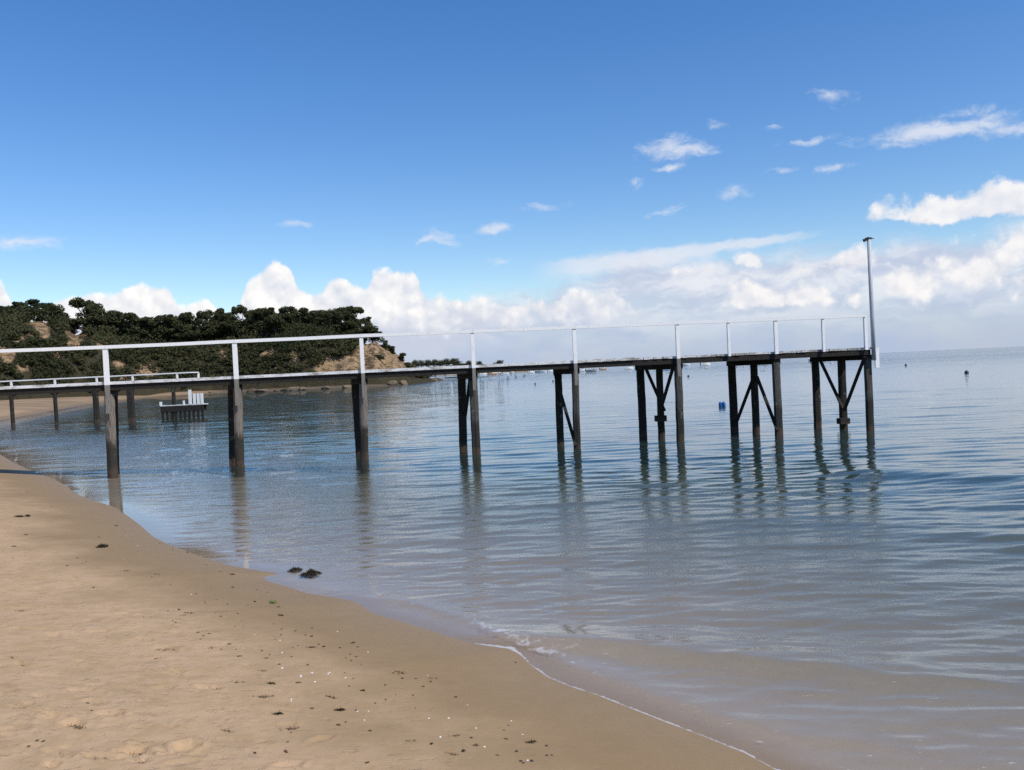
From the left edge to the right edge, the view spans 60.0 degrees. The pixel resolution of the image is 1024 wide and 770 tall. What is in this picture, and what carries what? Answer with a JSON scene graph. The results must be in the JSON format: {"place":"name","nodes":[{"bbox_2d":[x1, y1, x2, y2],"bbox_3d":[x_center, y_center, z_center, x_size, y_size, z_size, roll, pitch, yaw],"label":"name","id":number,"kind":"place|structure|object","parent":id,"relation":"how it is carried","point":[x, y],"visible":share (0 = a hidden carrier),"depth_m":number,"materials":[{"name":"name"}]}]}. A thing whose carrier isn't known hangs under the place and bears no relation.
{"place":"outdoors","nodes":[
{"label":"outdoors","id":0,"kind":"place"},
{"bbox_2d":[0,321,435,399],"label":"headland","id":1,"kind":"structure","parent":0,"point":[350,361],"depth_m":212.56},
{"bbox_2d":[12,301,32,320],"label":"pine tree","id":2,"kind":"object","parent":1,"relation":"on","point":[15,304],"visible":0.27,"depth_m":220.69,"materials":[{"name":"green plant"}]},
{"bbox_2d":[25,299,42,321],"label":"tree","id":3,"kind":"object","parent":1,"relation":"on","point":[34,302],"visible":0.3,"depth_m":224.90,"materials":[{"name":"green plant"}]},
{"bbox_2d":[35,302,54,321],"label":"pine tree","id":4,"kind":"object","parent":1,"relation":"on","point":[47,304],"visible":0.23,"depth_m":226.47,"materials":[{"name":"green plant"}]},
{"bbox_2d":[46,304,70,322],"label":"round tree","id":5,"kind":"object","parent":1,"relation":"on","point":[58,310],"visible":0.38,"depth_m":224.28,"materials":[{"name":"green plant"}]},
{"bbox_2d":[67,317,85,334],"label":"round tree","id":6,"kind":"object","parent":1,"relation":"on","point":[75,326],"visible":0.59,"depth_m":225.55,"materials":[{"name":"green plant"}]},
{"bbox_2d":[68,297,104,317],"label":"umbrella tree","id":7,"kind":"object","parent":1,"relation":"on","point":[78,302],"visible":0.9,"depth_m":226.58,"materials":[{"name":"green plant"}]},
{"bbox_2d":[75,307,116,329],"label":"round tree","id":8,"kind":"object","parent":1,"relation":"on","point":[98,317],"visible":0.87,"depth_m":225.68,"materials":[{"name":"green plant"}]},
{"bbox_2d":[103,310,123,323],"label":"round tree","id":9,"kind":"object","parent":1,"relation":"on","point":[111,313],"visible":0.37,"depth_m":228.41,"materials":[{"name":"green plant"}]},
{"bbox_2d":[107,316,135,339],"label":"round tree","id":10,"kind":"object","parent":1,"relation":"on","point":[112,320],"visible":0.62,"depth_m":228.99,"materials":[{"name":"green plant"}]},
{"bbox_2d":[115,317,145,342],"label":"round tree","id":11,"kind":"object","parent":1,"relation":"on","point":[135,322],"visible":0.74,"depth_m":230.51,"materials":[{"name":"green plant"}]},
{"bbox_2d":[114,311,150,335],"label":"umbrella tree","id":12,"kind":"object","parent":1,"relation":"on","point":[129,316],"visible":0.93,"depth_m":228.74,"materials":[{"name":"green plant"}]},
{"bbox_2d":[127,316,158,338],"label":"round tree","id":13,"kind":"object","parent":1,"relation":"on","point":[141,330],"visible":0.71,"depth_m":230.49,"materials":[{"name":"green plant"}]},
{"bbox_2d":[142,322,165,339],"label":"round tree","id":14,"kind":"object","parent":1,"relation":"on","point":[156,331],"visible":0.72,"depth_m":231.61,"materials":[{"name":"green plant"}]},
{"bbox_2d":[153,315,184,341],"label":"round tree","id":15,"kind":"object","parent":1,"relation":"on","point":[163,328],"visible":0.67,"depth_m":231.78,"materials":[{"name":"green plant"}]},
{"bbox_2d":[153,313,188,331],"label":"umbrella tree","id":16,"kind":"object","parent":1,"relation":"on","point":[169,317],"visible":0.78,"depth_m":231.16,"materials":[{"name":"green plant"}]},
{"bbox_2d":[169,319,195,341],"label":"round tree","id":17,"kind":"object","parent":1,"relation":"on","point":[176,322],"visible":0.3,"depth_m":232.18,"materials":[{"name":"green plant"}]},
{"bbox_2d":[168,323,200,342],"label":"round tree","id":18,"kind":"object","parent":1,"relation":"on","point":[186,333],"visible":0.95,"depth_m":230.21,"materials":[{"name":"green plant"}]},
{"bbox_2d":[177,310,203,328],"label":"umbrella tree","id":19,"kind":"object","parent":1,"relation":"on","point":[191,317],"visible":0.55,"depth_m":234.22,"materials":[{"name":"green plant"}]},
{"bbox_2d":[185,318,222,341],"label":"round tree","id":20,"kind":"object","parent":1,"relation":"on","point":[207,331],"visible":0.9,"depth_m":233.70,"materials":[{"name":"green plant"}]},
{"bbox_2d":[201,315,222,339],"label":"round tree","id":21,"kind":"object","parent":1,"relation":"on","point":[215,318],"visible":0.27,"depth_m":236.13,"materials":[{"name":"green plant"}]},
{"bbox_2d":[199,308,230,320],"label":"umbrella tree","id":22,"kind":"object","parent":1,"relation":"on","point":[206,315],"visible":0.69,"depth_m":235.92,"materials":[{"name":"green plant"}]},
{"bbox_2d":[0,302,431,391],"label":"scrub","id":23,"kind":"object","parent":1,"relation":"on","point":[13,320],"visible":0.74,"depth_m":216.26,"materials":[{"name":"green plant"}]},
{"bbox_2d":[213,312,239,339],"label":"round tree","id":24,"kind":"object","parent":1,"relation":"on","point":[222,331],"visible":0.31,"depth_m":235.93,"materials":[{"name":"green plant"}]},
{"bbox_2d":[213,313,248,337],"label":"round tree","id":25,"kind":"object","parent":1,"relation":"on","point":[234,323],"visible":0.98,"depth_m":234.10,"materials":[{"name":"green plant"}]},
{"bbox_2d":[231,304,251,320],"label":"umbrella tree","id":26,"kind":"object","parent":1,"relation":"on","point":[242,310],"visible":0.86,"depth_m":236.35,"materials":[{"name":"green plant"}]},
{"bbox_2d":[241,309,262,332],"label":"round tree","id":27,"kind":"object","parent":1,"relation":"on","point":[251,319],"visible":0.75,"depth_m":235.63,"materials":[{"name":"green plant"}]},
{"bbox_2d":[245,314,272,334],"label":"round tree","id":28,"kind":"object","parent":1,"relation":"on","point":[256,326],"visible":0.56,"depth_m":235.22,"materials":[{"name":"green plant"}]},
{"bbox_2d":[252,306,288,319],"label":"umbrella tree","id":29,"kind":"object","parent":1,"relation":"on","point":[265,311],"visible":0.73,"depth_m":234.76,"materials":[{"name":"green plant"}]},
{"bbox_2d":[260,315,288,336],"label":"round tree","id":30,"kind":"object","parent":1,"relation":"on","point":[276,323],"visible":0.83,"depth_m":232.14,"materials":[{"name":"green plant"}]},
{"bbox_2d":[273,313,292,323],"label":"round tree","id":31,"kind":"object","parent":1,"relation":"on","point":[281,314],"visible":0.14,"depth_m":235.44,"materials":[{"name":"green plant"}]},
{"bbox_2d":[283,306,308,318],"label":"umbrella tree","id":32,"kind":"object","parent":1,"relation":"on","point":[293,311],"visible":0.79,"depth_m":234.59,"materials":[{"name":"green plant"}]},
{"bbox_2d":[285,312,306,328],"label":"round tree","id":33,"kind":"object","parent":1,"relation":"on","point":[298,316],"visible":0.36,"depth_m":235.75,"materials":[{"name":"green plant"}]},
{"bbox_2d":[297,310,323,322],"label":"round tree","id":34,"kind":"object","parent":1,"relation":"on","point":[310,315],"visible":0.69,"depth_m":233.97,"materials":[{"name":"green plant"}]},
{"bbox_2d":[307,309,332,327],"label":"round tree","id":35,"kind":"object","parent":1,"relation":"on","point":[317,318],"visible":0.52,"depth_m":234.40,"materials":[{"name":"green plant"}]},
{"bbox_2d":[320,308,336,325],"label":"round tree","id":36,"kind":"object","parent":1,"relation":"on","point":[328,320],"visible":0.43,"depth_m":232.97,"materials":[{"name":"green plant"}]},
{"bbox_2d":[323,306,353,324],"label":"umbrella tree","id":37,"kind":"object","parent":1,"relation":"on","point":[328,315],"visible":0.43,"depth_m":230.74,"materials":[{"name":"green plant"}]},
{"bbox_2d":[334,311,361,330],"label":"round tree","id":38,"kind":"object","parent":1,"relation":"on","point":[346,324],"visible":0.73,"depth_m":227.69,"materials":[{"name":"green plant"}]},
{"bbox_2d":[334,305,363,329],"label":"umbrella tree","id":39,"kind":"object","parent":1,"relation":"on","point":[348,313],"visible":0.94,"depth_m":228.22,"materials":[{"name":"green plant"}]},
{"bbox_2d":[349,316,372,326],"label":"umbrella tree","id":40,"kind":"object","parent":1,"relation":"on","point":[367,321],"visible":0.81,"depth_m":228.80,"materials":[{"name":"green plant"}]},
{"bbox_2d":[354,326,372,343],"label":"round tree","id":41,"kind":"object","parent":1,"relation":"on","point":[364,332],"visible":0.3,"depth_m":227.48,"materials":[{"name":"green plant"}]},
{"bbox_2d":[356,325,384,342],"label":"round tree","id":42,"kind":"object","parent":1,"relation":"on","point":[373,329],"visible":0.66,"depth_m":226.60,"materials":[{"name":"green plant"}]},
{"bbox_2d":[373,354,384,360],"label":"bush","id":43,"kind":"object","parent":1,"relation":"on","point":[380,357],"visible":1,"depth_m":215.26,"materials":[{"name":"green plant"}]},
{"bbox_2d":[379,340,390,349],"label":"bush","id":44,"kind":"object","parent":1,"relation":"on","point":[385,345],"visible":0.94,"depth_m":225.38,"materials":[{"name":"green plant"}]},
{"bbox_2d":[387,346,394,353],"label":"bush","id":45,"kind":"object","parent":1,"relation":"on","point":[392,349],"visible":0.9,"depth_m":227.52,"materials":[{"name":"green plant"}]},
{"bbox_2d":[387,380,397,384],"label":"rock","id":46,"kind":"object","parent":1,"relation":"on","point":[392,382],"visible":0.74,"depth_m":207.88,"materials":[{"name":"beige stone"}]},
{"bbox_2d":[397,353,405,361],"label":"bush","id":47,"kind":"object","parent":1,"relation":"on","point":[401,357],"visible":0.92,"depth_m":231.84,"materials":[{"name":"green plant"}]},
{"bbox_2d":[399,380,407,384],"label":"rock","id":48,"kind":"object","parent":1,"relation":"on","point":[403,382],"visible":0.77,"depth_m":213.11,"materials":[{"name":"beige stone"}]},
{"bbox_2d":[434,371,529,375],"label":"shore","id":49,"kind":"structure","parent":0,"point":[487,373],"depth_m":889.49,"materials":[{"name":"beige sand"}]},
{"bbox_2d":[412,360,419,366],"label":"tree","id":50,"kind":"object","parent":49,"relation":"on","point":[415,362],"visible":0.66,"depth_m":924.27,"materials":[{"name":"green plant"}]},
{"bbox_2d":[417,360,424,366],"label":"tree","id":51,"kind":"object","parent":49,"relation":"on","point":[420,363],"visible":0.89,"depth_m":923.47,"materials":[{"name":"green plant"}]},
{"bbox_2d":[423,360,432,366],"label":"tree","id":52,"kind":"object","parent":49,"relation":"on","point":[427,363],"visible":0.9,"depth_m":921.03,"materials":[{"name":"green plant"}]},
{"bbox_2d":[430,359,438,366],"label":"tree","id":53,"kind":"object","parent":49,"relation":"on","point":[434,363],"visible":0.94,"depth_m":921.58,"materials":[{"name":"green plant"}]},
{"bbox_2d":[437,360,444,365],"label":"tree","id":54,"kind":"object","parent":49,"relation":"on","point":[439,363],"visible":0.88,"depth_m":921.49,"materials":[{"name":"green plant"}]},
{"bbox_2d":[441,358,451,365],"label":"tree","id":55,"kind":"object","parent":49,"relation":"on","point":[447,360],"visible":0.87,"depth_m":923.00,"materials":[{"name":"green plant"}]},
{"bbox_2d":[446,358,459,365],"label":"tree","id":56,"kind":"object","parent":49,"relation":"on","point":[454,360],"visible":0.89,"depth_m":922.85,"materials":[{"name":"green plant"}]},
{"bbox_2d":[0,379,1023,769],"bbox_3d":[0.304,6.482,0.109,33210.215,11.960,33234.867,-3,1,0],"label":"beach ground","id":57,"kind":"structure","parent":0,"point":[496,657],"depth_m":7.90,"materials":[{"name":"beige sand"}]},
{"bbox_2d":[94,542,107,547],"bbox_3d":[-5.536,2.158,11.959,0.149,0.067,0.207,-2,1,33],"label":"seaweed clump","id":58,"kind":"object","parent":57,"relation":"on","point":[101,545],"visible":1,"depth_m":11.95,"materials":[{"name":"brown plant"}]},
{"bbox_2d":[0,346,1023,658],"bbox_3d":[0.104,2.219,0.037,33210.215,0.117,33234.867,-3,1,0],"label":"sea water","id":59,"kind":"structure","parent":0,"point":[938,410],"depth_m":32.08,"materials":[{"name":"blue liquid"}]},
{"bbox_2d":[0,372,207,429],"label":"jetty","id":60,"kind":"object","parent":59,"relation":"in","point":[173,409],"visible":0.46,"depth_m":60.65,"materials":[{"name":"white paint"}]},
{"bbox_2d":[254,389,267,391],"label":"rock","id":61,"kind":"object","parent":59,"relation":"in","point":[261,390],"visible":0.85,"depth_m":197.53,"materials":[{"name":"grey stone"}]},
{"bbox_2d":[287,566,302,571],"bbox_3d":[-2.569,2.167,10.486,0.197,0.064,0.142,-3,1,-11],"label":"seaweed clump","id":62,"kind":"object","parent":59,"relation":"on","point":[296,569],"visible":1,"depth_m":10.48,"materials":[{"name":"black plant"}]},
{"bbox_2d":[299,569,322,576],"bbox_3d":[-2.329,2.151,10.241,0.278,0.081,0.194,-3,1,-17],"label":"seaweed clump","id":63,"kind":"object","parent":59,"relation":"on","point":[311,572],"visible":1,"depth_m":10.22,"materials":[{"name":"black plant"}]},
{"bbox_2d":[0,237,879,478],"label":"jetty","id":64,"kind":"object","parent":59,"relation":"in","point":[359,379],"visible":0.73,"depth_m":24.65,"materials":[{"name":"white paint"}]},
{"bbox_2d":[719,401,725,406],"bbox_3d":[10.159,0.953,42.885,0.338,0.326,0.184,-3,1,0],"label":"blue marker buoy","id":65,"kind":"object","parent":59,"relation":"on","point":[722,404],"visible":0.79,"depth_m":42.83,"materials":[{"name":"plastic"}]},
{"bbox_2d":[0,0,1023,366],"label":"sky","id":66,"kind":"structure","parent":0,"point":[417,165],"materials":[{"name":"blue"}]}
]}

